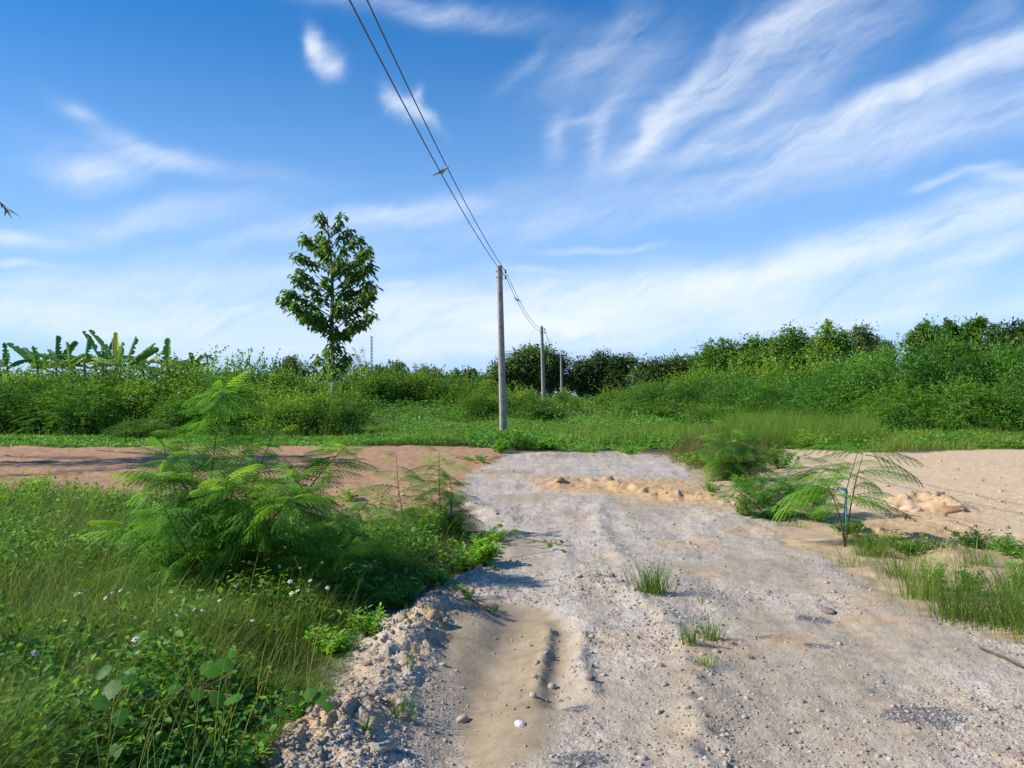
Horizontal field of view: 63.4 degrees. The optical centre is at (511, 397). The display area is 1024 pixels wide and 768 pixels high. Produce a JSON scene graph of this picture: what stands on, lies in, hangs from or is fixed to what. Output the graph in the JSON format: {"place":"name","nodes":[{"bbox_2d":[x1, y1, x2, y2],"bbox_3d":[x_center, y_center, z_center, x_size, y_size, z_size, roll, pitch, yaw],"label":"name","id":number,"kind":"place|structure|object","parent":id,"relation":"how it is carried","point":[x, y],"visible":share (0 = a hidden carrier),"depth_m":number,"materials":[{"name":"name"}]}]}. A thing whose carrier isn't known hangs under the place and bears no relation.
{"place":"outdoors","nodes":[
{"label":"outdoors","id":0,"kind":"place"},
{"bbox_2d":[0,445,504,519],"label":"dirt road","id":1,"kind":"structure","parent":0,"point":[15,460],"depth_m":19.59,"materials":[{"name":"soil"}]},
{"bbox_2d":[0,0,1023,397],"label":"sky","id":2,"kind":"structure","parent":0,"point":[654,178],"materials":[{"name":"blue"}]},
{"bbox_2d":[2,404,1023,767],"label":"ground","id":3,"kind":"structure","parent":0,"point":[808,534],"depth_m":8.64,"materials":[{"name":"sand"}]},
{"bbox_2d":[6,343,67,374],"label":"banana plant","id":4,"kind":"object","parent":3,"relation":"on","point":[23,352],"visible":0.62,"depth_m":48.08,"materials":[{"name":"green plant"}]},
{"bbox_2d":[0,367,77,433],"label":"feathery bush","id":5,"kind":"object","parent":3,"relation":"on","point":[9,391],"visible":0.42,"depth_m":36.73,"materials":[{"name":"green plant"}]},
{"bbox_2d":[0,354,111,429],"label":"leafy bush","id":6,"kind":"object","parent":3,"relation":"on","point":[30,379],"visible":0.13,"depth_m":39.30,"materials":[{"name":"green plant"}]},
{"bbox_2d":[1,375,159,435],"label":"feathery bush","id":7,"kind":"object","parent":3,"relation":"on","point":[73,407],"visible":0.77,"depth_m":35.75,"materials":[{"name":"green plant"}]},
{"bbox_2d":[27,356,163,399],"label":"leafy bush","id":8,"kind":"object","parent":3,"relation":"on","point":[97,373],"visible":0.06,"depth_m":40.67,"materials":[{"name":"green plant"}]},
{"bbox_2d":[65,479,132,512],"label":"leafy weed","id":9,"kind":"object","parent":3,"relation":"on","point":[109,494],"visible":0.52,"depth_m":11.76,"materials":[{"name":"green plant"}]},
{"bbox_2d":[89,330,124,373],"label":"banana plant","id":10,"kind":"object","parent":3,"relation":"on","point":[115,352],"visible":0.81,"depth_m":47.06,"materials":[{"name":"green plant"}]},
{"bbox_2d":[92,336,163,380],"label":"banana plant","id":11,"kind":"object","parent":3,"relation":"on","point":[146,353],"visible":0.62,"depth_m":48.17,"materials":[{"name":"green plant"}]},
{"bbox_2d":[58,370,222,433],"bbox_3d":[-16.472,0.490,37.953,8.125,3.583,6.470,0,0,-5],"label":"leafy bush","id":12,"kind":"object","parent":3,"relation":"on","point":[143,400],"visible":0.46,"depth_m":36.88,"materials":[{"name":"green plant"}]},
{"bbox_2d":[98,415,186,438],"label":"leafy bush","id":13,"kind":"object","parent":3,"relation":"on","point":[142,430],"visible":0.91,"depth_m":32.37,"materials":[{"name":"green plant"}]},
{"bbox_2d":[91,347,219,405],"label":"leafy bush","id":14,"kind":"object","parent":3,"relation":"on","point":[153,377],"visible":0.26,"depth_m":39.78,"materials":[{"name":"green plant"}]},
{"bbox_2d":[71,649,242,767],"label":"vine","id":15,"kind":"object","parent":3,"relation":"on","point":[212,671],"visible":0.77,"depth_m":3.39,"materials":[{"name":"green plant"}]},
{"bbox_2d":[120,366,262,434],"bbox_3d":[-13.295,0.471,37.004,6.178,3.700,6.360,0,0,2],"label":"feathery bush","id":16,"kind":"object","parent":3,"relation":"on","point":[169,411],"visible":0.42,"depth_m":35.79,"materials":[{"name":"green plant"}]},
{"bbox_2d":[155,343,276,394],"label":"leafy bush","id":17,"kind":"object","parent":3,"relation":"on","point":[213,367],"visible":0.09,"depth_m":41.66,"materials":[{"name":"green plant"}]},
{"bbox_2d":[79,371,380,604],"bbox_3d":[-2.193,0.727,6.679,2.330,1.888,2.099,0,0,0],"label":"feathery shrub","id":18,"kind":"object","parent":3,"relation":"on","point":[194,532],"visible":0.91,"depth_m":6.31,"materials":[{"name":"green plant"}]},
{"bbox_2d":[0,472,466,767],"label":"weeds","id":19,"kind":"object","parent":3,"relation":"on","point":[133,695],"visible":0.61,"depth_m":3.94,"materials":[{"name":"green plant"}]},
{"bbox_2d":[0,466,468,767],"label":"meadow grass","id":20,"kind":"structure","parent":3,"relation":"on","point":[19,607],"depth_m":5.30,"materials":[{"name":"plant"}]},
{"bbox_2d":[0,456,486,767],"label":"grass stalks","id":21,"kind":"object","parent":3,"relation":"on","point":[114,694],"depth_m":3.76,"materials":[{"name":"plant"}]},
{"bbox_2d":[202,347,309,402],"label":"leafy bush","id":22,"kind":"object","parent":3,"relation":"on","point":[280,381],"visible":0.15,"depth_m":40.32,"materials":[{"name":"green plant"}]},
{"bbox_2d":[222,373,319,433],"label":"leafy bush","id":23,"kind":"object","parent":3,"relation":"on","point":[267,395],"visible":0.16,"depth_m":37.63,"materials":[{"name":"green plant"}]},
{"bbox_2d":[233,385,338,435],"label":"leafy bush","id":24,"kind":"object","parent":3,"relation":"on","point":[285,417],"visible":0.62,"depth_m":34.26,"materials":[{"name":"green plant"}]},
{"bbox_2d":[250,688,332,722],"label":"vine","id":25,"kind":"object","parent":3,"relation":"on","point":[318,698],"visible":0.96,"depth_m":3.65,"materials":[{"name":"green plant"}]},
{"bbox_2d":[272,355,318,387],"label":"leafy tree","id":26,"kind":"object","parent":3,"relation":"on","point":[288,359],"visible":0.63,"depth_m":74.14,"materials":[{"name":"green plant"}]},
{"bbox_2d":[266,686,332,720],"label":"leafy weed","id":27,"kind":"object","parent":3,"relation":"on","point":[298,711],"visible":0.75,"depth_m":4.02,"materials":[{"name":"green plant"}]},
{"bbox_2d":[271,362,340,402],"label":"leafy bush","id":28,"kind":"object","parent":3,"relation":"on","point":[307,384],"visible":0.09,"depth_m":41.47,"materials":[{"name":"green plant"}]},
{"bbox_2d":[235,476,406,587],"bbox_3d":[-1.687,1.293,7.405,1.521,1.111,1.136,0,0,0],"label":"feathery shrub","id":29,"kind":"object","parent":3,"relation":"on","point":[354,508],"visible":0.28,"depth_m":7.36,"materials":[{"name":"green plant"}]},
{"bbox_2d":[287,393,368,435],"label":"leafy bush","id":30,"kind":"object","parent":3,"relation":"on","point":[338,417],"visible":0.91,"depth_m":33.91,"materials":[{"name":"green plant"}]},
{"bbox_2d":[275,211,383,396],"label":"teak tree","id":31,"kind":"object","parent":3,"relation":"on","point":[315,319],"visible":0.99,"depth_m":49.56,"materials":[{"name":"green plant"}]},
{"bbox_2d":[302,624,356,655],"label":"leafy weed","id":32,"kind":"object","parent":3,"relation":"on","point":[340,640],"visible":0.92,"depth_m":5.13,"materials":[{"name":"green plant"}]},
{"bbox_2d":[285,379,379,426],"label":"leafy bush","id":33,"kind":"object","parent":3,"relation":"on","point":[357,404],"visible":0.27,"depth_m":40.30,"materials":[{"name":"green plant"}]},
{"bbox_2d":[321,361,408,411],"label":"leafy bush","id":34,"kind":"object","parent":3,"relation":"on","point":[367,388],"visible":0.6,"depth_m":56.80,"materials":[{"name":"green plant"}]},
{"bbox_2d":[346,453,426,538],"bbox_3d":[-1.343,1.133,9.378,0.944,1.042,0.809,0,0,16],"label":"feathery sapling","id":35,"kind":"object","parent":3,"relation":"on","point":[412,510],"visible":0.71,"depth_m":9.29,"materials":[{"name":"green plant"}]},
{"bbox_2d":[355,359,434,409],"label":"leafy bush","id":36,"kind":"object","parent":3,"relation":"on","point":[400,376],"visible":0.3,"depth_m":58.77,"materials":[{"name":"green plant"}]},
{"bbox_2d":[393,364,457,409],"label":"leafy bush","id":37,"kind":"object","parent":3,"relation":"on","point":[425,377],"visible":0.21,"depth_m":59.94,"materials":[{"name":"green plant"}]},
{"bbox_2d":[416,501,444,539],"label":"leafy weed","id":38,"kind":"object","parent":3,"relation":"on","point":[434,527],"visible":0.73,"depth_m":9.08,"materials":[{"name":"green plant"}]},
{"bbox_2d":[417,564,461,585],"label":"leafy weed","id":39,"kind":"object","parent":3,"relation":"on","point":[439,576],"visible":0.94,"depth_m":6.93,"materials":[{"name":"green plant"}]},
{"bbox_2d":[397,445,483,537],"bbox_3d":[-0.812,1.139,9.548,1.055,1.202,0.963,0,0,0],"label":"feathery sapling","id":40,"kind":"object","parent":3,"relation":"on","point":[445,493],"visible":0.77,"depth_m":9.60,"materials":[{"name":"green plant"}]},
{"bbox_2d":[412,369,496,410],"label":"leafy bush","id":41,"kind":"object","parent":3,"relation":"on","point":[442,392],"visible":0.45,"depth_m":58.15,"materials":[{"name":"green plant"}]},
{"bbox_2d":[435,548,483,571],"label":"leafy weed","id":42,"kind":"object","parent":3,"relation":"on","point":[461,561],"visible":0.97,"depth_m":7.67,"materials":[{"name":"green plant"}]},
{"bbox_2d":[446,386,510,425],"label":"leafy bush","id":43,"kind":"object","parent":3,"relation":"on","point":[476,404],"visible":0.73,"depth_m":43.58,"materials":[{"name":"green plant"}]},
{"bbox_2d":[458,537,505,563],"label":"leafy weed","id":44,"kind":"object","parent":3,"relation":"on","point":[487,551],"visible":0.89,"depth_m":7.88,"materials":[{"name":"green plant"}]},
{"bbox_2d":[449,374,516,406],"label":"leafy bush","id":45,"kind":"object","parent":3,"relation":"on","point":[475,389],"visible":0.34,"depth_m":56.57,"materials":[{"name":"green plant"}]},
{"bbox_2d":[496,265,506,429],"bbox_3d":[-0.355,-1.665,33.397,0.447,7.319,0.275,-1,0,-13],"label":"utility pole","id":46,"kind":"object","parent":3,"relation":"on","point":[502,390],"visible":0.98,"depth_m":33.27,"materials":[{"name":"concrete"}]},
{"bbox_2d":[349,0,505,276],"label":"overhead wire","id":47,"kind":"object","parent":46,"relation":"attached to","point":[411,117],"visible":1,"depth_m":13.82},
{"bbox_2d":[0,395,1023,449],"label":"vine cover","id":48,"kind":"object","parent":3,"relation":"on","point":[61,440],"visible":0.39,"depth_m":30.62,"materials":[{"name":"green plant"}]},
{"bbox_2d":[2,399,1023,446],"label":"field grass","id":49,"kind":"structure","parent":3,"relation":"on","point":[662,432],"depth_m":31.07,"materials":[{"name":"plant"}]},
{"bbox_2d":[2,447,1023,539],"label":"soil clods","id":50,"kind":"object","parent":3,"relation":"on","point":[937,494],"visible":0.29,"depth_m":12.58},
{"bbox_2d":[486,380,554,419],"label":"leafy bush","id":51,"kind":"object","parent":3,"relation":"on","point":[513,400],"visible":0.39,"depth_m":46.27,"materials":[{"name":"green plant"}]},
{"bbox_2d":[482,342,574,396],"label":"mango tree","id":52,"kind":"object","parent":3,"relation":"on","point":[524,366],"visible":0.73,"depth_m":106.77,"materials":[{"name":"green plant"}]},
{"bbox_2d":[511,396,570,424],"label":"leafy bush","id":53,"kind":"object","parent":3,"relation":"on","point":[534,411],"visible":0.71,"depth_m":43.58,"materials":[{"name":"green plant"}]},
{"bbox_2d":[558,346,641,399],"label":"mango tree","id":54,"kind":"object","parent":3,"relation":"on","point":[582,377],"visible":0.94,"depth_m":106.62,"materials":[{"name":"green plant"}]},
{"bbox_2d":[584,381,650,411],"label":"leafy bush","id":55,"kind":"object","parent":3,"relation":"on","point":[608,397],"visible":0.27,"depth_m":55.63,"materials":[{"name":"green plant"}]},
{"bbox_2d":[608,377,696,409],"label":"feathery bush","id":56,"kind":"object","parent":3,"relation":"on","point":[650,396],"visible":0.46,"depth_m":52.37,"materials":[{"name":"green plant"}]},
{"bbox_2d":[624,396,698,423],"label":"leafy bush","id":57,"kind":"object","parent":3,"relation":"on","point":[663,411],"visible":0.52,"depth_m":45.59,"materials":[{"name":"green plant"}]},
{"bbox_2d":[625,349,698,388],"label":"mango tree","id":58,"kind":"object","parent":3,"relation":"on","point":[653,369],"visible":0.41,"depth_m":102.41,"materials":[{"name":"green plant"}]},
{"bbox_2d":[646,372,744,414],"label":"feathery bush","id":59,"kind":"object","parent":3,"relation":"on","point":[682,397],"visible":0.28,"depth_m":49.60,"materials":[{"name":"green plant"}]},
{"bbox_2d":[660,360,731,396],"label":"leafy bush","id":60,"kind":"object","parent":3,"relation":"on","point":[687,379],"visible":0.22,"depth_m":59.60,"materials":[{"name":"green plant"}]},
{"bbox_2d":[676,398,748,423],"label":"leafy bush","id":61,"kind":"object","parent":3,"relation":"on","point":[702,410],"visible":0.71,"depth_m":42.53,"materials":[{"name":"green plant"}]},
{"bbox_2d":[678,336,749,379],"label":"leafy tree","id":62,"kind":"object","parent":3,"relation":"on","point":[710,355],"visible":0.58,"depth_m":65.26,"materials":[{"name":"green plant"}]},
{"bbox_2d":[654,424,784,482],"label":"tall grass","id":63,"kind":"structure","parent":3,"relation":"on","point":[689,448],"depth_m":22.12,"materials":[{"name":"plant"}]},
{"bbox_2d":[683,355,772,395],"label":"leafy bush","id":64,"kind":"object","parent":3,"relation":"on","point":[722,377],"visible":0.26,"depth_m":57.25,"materials":[{"name":"green plant"}]},
{"bbox_2d":[687,372,770,412],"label":"feathery bush","id":65,"kind":"object","parent":3,"relation":"on","point":[726,396],"visible":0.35,"depth_m":46.20,"materials":[{"name":"green plant"}]},
{"bbox_2d":[694,420,782,481],"bbox_3d":[4.299,1.097,15.947,1.602,1.332,1.492,0,0,-42],"label":"feathery sapling","id":66,"kind":"object","parent":3,"relation":"on","point":[738,453],"visible":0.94,"depth_m":15.95,"materials":[{"name":"green plant"}]},
{"bbox_2d":[719,329,784,376],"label":"leafy tree","id":67,"kind":"object","parent":3,"relation":"on","point":[748,352],"visible":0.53,"depth_m":63.74,"materials":[{"name":"green plant"}]},
{"bbox_2d":[733,353,808,396],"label":"leafy bush","id":68,"kind":"object","parent":3,"relation":"on","point":[768,372],"visible":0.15,"depth_m":55.53,"materials":[{"name":"green plant"}]},
{"bbox_2d":[726,369,817,416],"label":"feathery bush","id":69,"kind":"object","parent":3,"relation":"on","point":[762,389],"visible":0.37,"depth_m":43.16,"materials":[{"name":"green plant"}]},
{"bbox_2d":[712,457,854,521],"bbox_3d":[3.576,1.265,10.936,1.865,0.935,1.203,0,0,21],"label":"feathery shrub","id":70,"kind":"object","parent":3,"relation":"on","point":[771,511],"visible":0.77,"depth_m":10.91,"materials":[{"name":"green plant"}]},
{"bbox_2d":[755,319,824,377],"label":"leafy tree","id":71,"kind":"object","parent":3,"relation":"on","point":[791,344],"visible":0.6,"depth_m":61.72,"materials":[{"name":"green plant"}]},
{"bbox_2d":[707,401,889,449],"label":"tall grass","id":72,"kind":"structure","parent":3,"relation":"on","point":[786,424],"depth_m":28.05,"materials":[{"name":"plant"}]},
{"bbox_2d":[763,367,837,416],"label":"feathery bush","id":73,"kind":"object","parent":3,"relation":"on","point":[787,400],"visible":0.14,"depth_m":40.53,"materials":[{"name":"green plant"}]},
{"bbox_2d":[766,346,844,392],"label":"leafy bush","id":74,"kind":"object","parent":3,"relation":"on","point":[814,366],"visible":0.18,"depth_m":55.14,"materials":[{"name":"green plant"}]},
{"bbox_2d":[765,356,892,421],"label":"feathery bush","id":75,"kind":"object","parent":3,"relation":"on","point":[821,388],"visible":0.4,"depth_m":37.35,"materials":[{"name":"green plant"}]},
{"bbox_2d":[793,318,871,368],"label":"leafy tree","id":76,"kind":"object","parent":3,"relation":"on","point":[827,343],"visible":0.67,"depth_m":59.62,"materials":[{"name":"green plant"}]},
{"bbox_2d":[773,442,923,546],"bbox_3d":[3.589,1.076,8.896,1.611,1.250,0.968,0,0,0],"label":"feathery shrub","id":77,"kind":"object","parent":3,"relation":"on","point":[813,496],"visible":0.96,"depth_m":8.87,"materials":[{"name":"green plant"}]},
{"bbox_2d":[829,514,909,559],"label":"grass tuft","id":78,"kind":"object","parent":3,"relation":"on","point":[862,545],"visible":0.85,"depth_m":8.34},
{"bbox_2d":[836,319,903,370],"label":"leafy tree","id":79,"kind":"object","parent":3,"relation":"on","point":[865,335],"visible":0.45,"depth_m":77.58,"materials":[{"name":"green plant"}]},
{"bbox_2d":[803,333,950,418],"bbox_3d":[16.666,-0.320,37.011,6.911,5.280,6.848,0,0,20],"label":"feathery bush","id":80,"kind":"object","parent":3,"relation":"on","point":[884,356],"visible":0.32,"depth_m":36.14,"materials":[{"name":"green plant"}]},
{"bbox_2d":[846,535,947,580],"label":"grass tuft","id":81,"kind":"object","parent":3,"relation":"on","point":[894,567],"visible":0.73,"depth_m":7.47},
{"bbox_2d":[846,373,962,434],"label":"feathery bush","id":82,"kind":"object","parent":3,"relation":"on","point":[889,415],"visible":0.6,"depth_m":32.73,"materials":[{"name":"green plant"}]},
{"bbox_2d":[877,530,943,551],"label":"leafy weed","id":83,"kind":"object","parent":3,"relation":"on","point":[911,547],"visible":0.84,"depth_m":8.49,"materials":[{"name":"green plant"}]},
{"bbox_2d":[847,534,1004,603],"bbox_3d":[3.223,1.358,6.501,1.224,0.503,1.089,0,0,0],"label":"grass tuft","id":84,"kind":"object","parent":3,"relation":"on","point":[913,586],"visible":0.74,"depth_m":6.59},
{"bbox_2d":[898,313,964,376],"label":"leafy tree","id":85,"kind":"object","parent":3,"relation":"on","point":[916,338],"visible":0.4,"depth_m":65.89,"materials":[{"name":"green plant"}]},
{"bbox_2d":[846,320,1022,423],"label":"feathery bush","id":86,"kind":"object","parent":3,"relation":"on","point":[916,369],"visible":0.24,"depth_m":34.91,"materials":[{"name":"green plant"}]},
{"bbox_2d":[879,545,1023,629],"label":"grass tuft","id":87,"kind":"object","parent":3,"relation":"on","point":[952,612],"visible":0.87,"depth_m":5.88,"materials":[{"name":"plant"}]},
{"bbox_2d":[928,313,991,374],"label":"leafy tree","id":88,"kind":"object","parent":3,"relation":"on","point":[970,325],"visible":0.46,"depth_m":63.77,"materials":[{"name":"green plant"}]},
{"bbox_2d":[900,370,1023,432],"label":"feathery bush","id":89,"kind":"object","parent":3,"relation":"on","point":[956,423],"visible":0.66,"depth_m":31.71,"materials":[{"name":"green plant"}]},
{"bbox_2d":[915,550,1023,635],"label":"grass tuft","id":90,"kind":"object","parent":3,"relation":"on","point":[1001,616],"visible":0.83,"depth_m":5.66,"materials":[{"name":"plant"}]},
{"bbox_2d":[919,327,1023,417],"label":"feathery bush","id":91,"kind":"object","parent":3,"relation":"on","point":[1008,364],"visible":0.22,"depth_m":33.83,"materials":[{"name":"green plant"}]},
{"bbox_2d":[944,525,1011,548],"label":"leafy weed","id":92,"kind":"object","parent":3,"relation":"on","point":[971,541],"visible":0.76,"depth_m":8.82,"materials":[{"name":"green plant"}]},
{"bbox_2d":[946,533,1015,567],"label":"grass tuft","id":93,"kind":"object","parent":3,"relation":"on","point":[982,556],"visible":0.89,"depth_m":7.92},
{"bbox_2d":[949,369,1023,433],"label":"feathery bush","id":94,"kind":"object","parent":3,"relation":"on","point":[1017,413],"visible":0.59,"depth_m":31.36,"materials":[{"name":"green plant"}]},
{"bbox_2d":[964,566,1023,643],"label":"grass tuft","id":95,"kind":"object","parent":3,"relation":"on","point":[1013,617],"visible":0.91,"depth_m":5.41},
{"bbox_2d":[965,547,1023,598],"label":"grass tuft","id":96,"kind":"object","parent":3,"relation":"on","point":[1009,581],"visible":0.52,"depth_m":6.71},
{"bbox_2d":[967,313,1023,373],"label":"leafy tree","id":97,"kind":"object","parent":3,"relation":"on","point":[1015,331],"visible":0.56,"depth_m":59.74,"materials":[{"name":"green plant"}]},
{"bbox_2d":[987,529,1023,555],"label":"leafy weed","id":98,"kind":"object","parent":3,"relation":"on","point":[1014,546],"visible":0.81,"depth_m":8.40,"materials":[{"name":"green plant"}]},
{"bbox_2d":[256,451,1023,767],"bbox_3d":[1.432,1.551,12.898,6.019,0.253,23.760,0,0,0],"label":"gravel track","id":99,"kind":"structure","parent":0,"point":[487,744],"depth_m":5.12,"materials":[{"name":"gravel"}]},
{"bbox_2d":[337,602,389,635],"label":"leafy weed","id":100,"kind":"object","parent":99,"relation":"on","point":[371,624],"visible":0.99,"depth_m":5.51,"materials":[{"name":"green plant"}]},
{"bbox_2d":[375,575,425,607],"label":"leafy weed","id":101,"kind":"object","parent":99,"relation":"on","point":[396,599],"visible":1,"depth_m":6.24,"materials":[{"name":"green plant"}]},
{"bbox_2d":[620,498,693,596],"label":"grass tuft","id":102,"kind":"object","parent":99,"relation":"on","point":[654,588],"visible":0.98,"depth_m":6.64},
{"bbox_2d":[776,449,1023,543],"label":"bare lot","id":103,"kind":"structure","parent":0,"point":[988,466],"depth_m":15.01,"materials":[{"name":"sand"}]},
{"bbox_2d":[755,442,810,468],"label":"leafy weed","id":104,"kind":"object","parent":103,"relation":"on","point":[783,461],"visible":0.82,"depth_m":18.91,"materials":[{"name":"green plant"}]},
{"bbox_2d":[844,426,1023,452],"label":"verge grass","id":105,"kind":"structure","parent":0,"point":[891,446],"depth_m":25.60,"materials":[{"name":"plant"}]},
{"bbox_3d":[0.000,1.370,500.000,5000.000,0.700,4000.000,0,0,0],"label":"terrain","id":106,"kind":"structure","parent":0,"visible":0},
{"bbox_2d":[0,353,940,403],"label":"wood","id":107,"kind":"object","parent":106,"relation":"on","point":[109,369],"visible":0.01,"depth_m":115.15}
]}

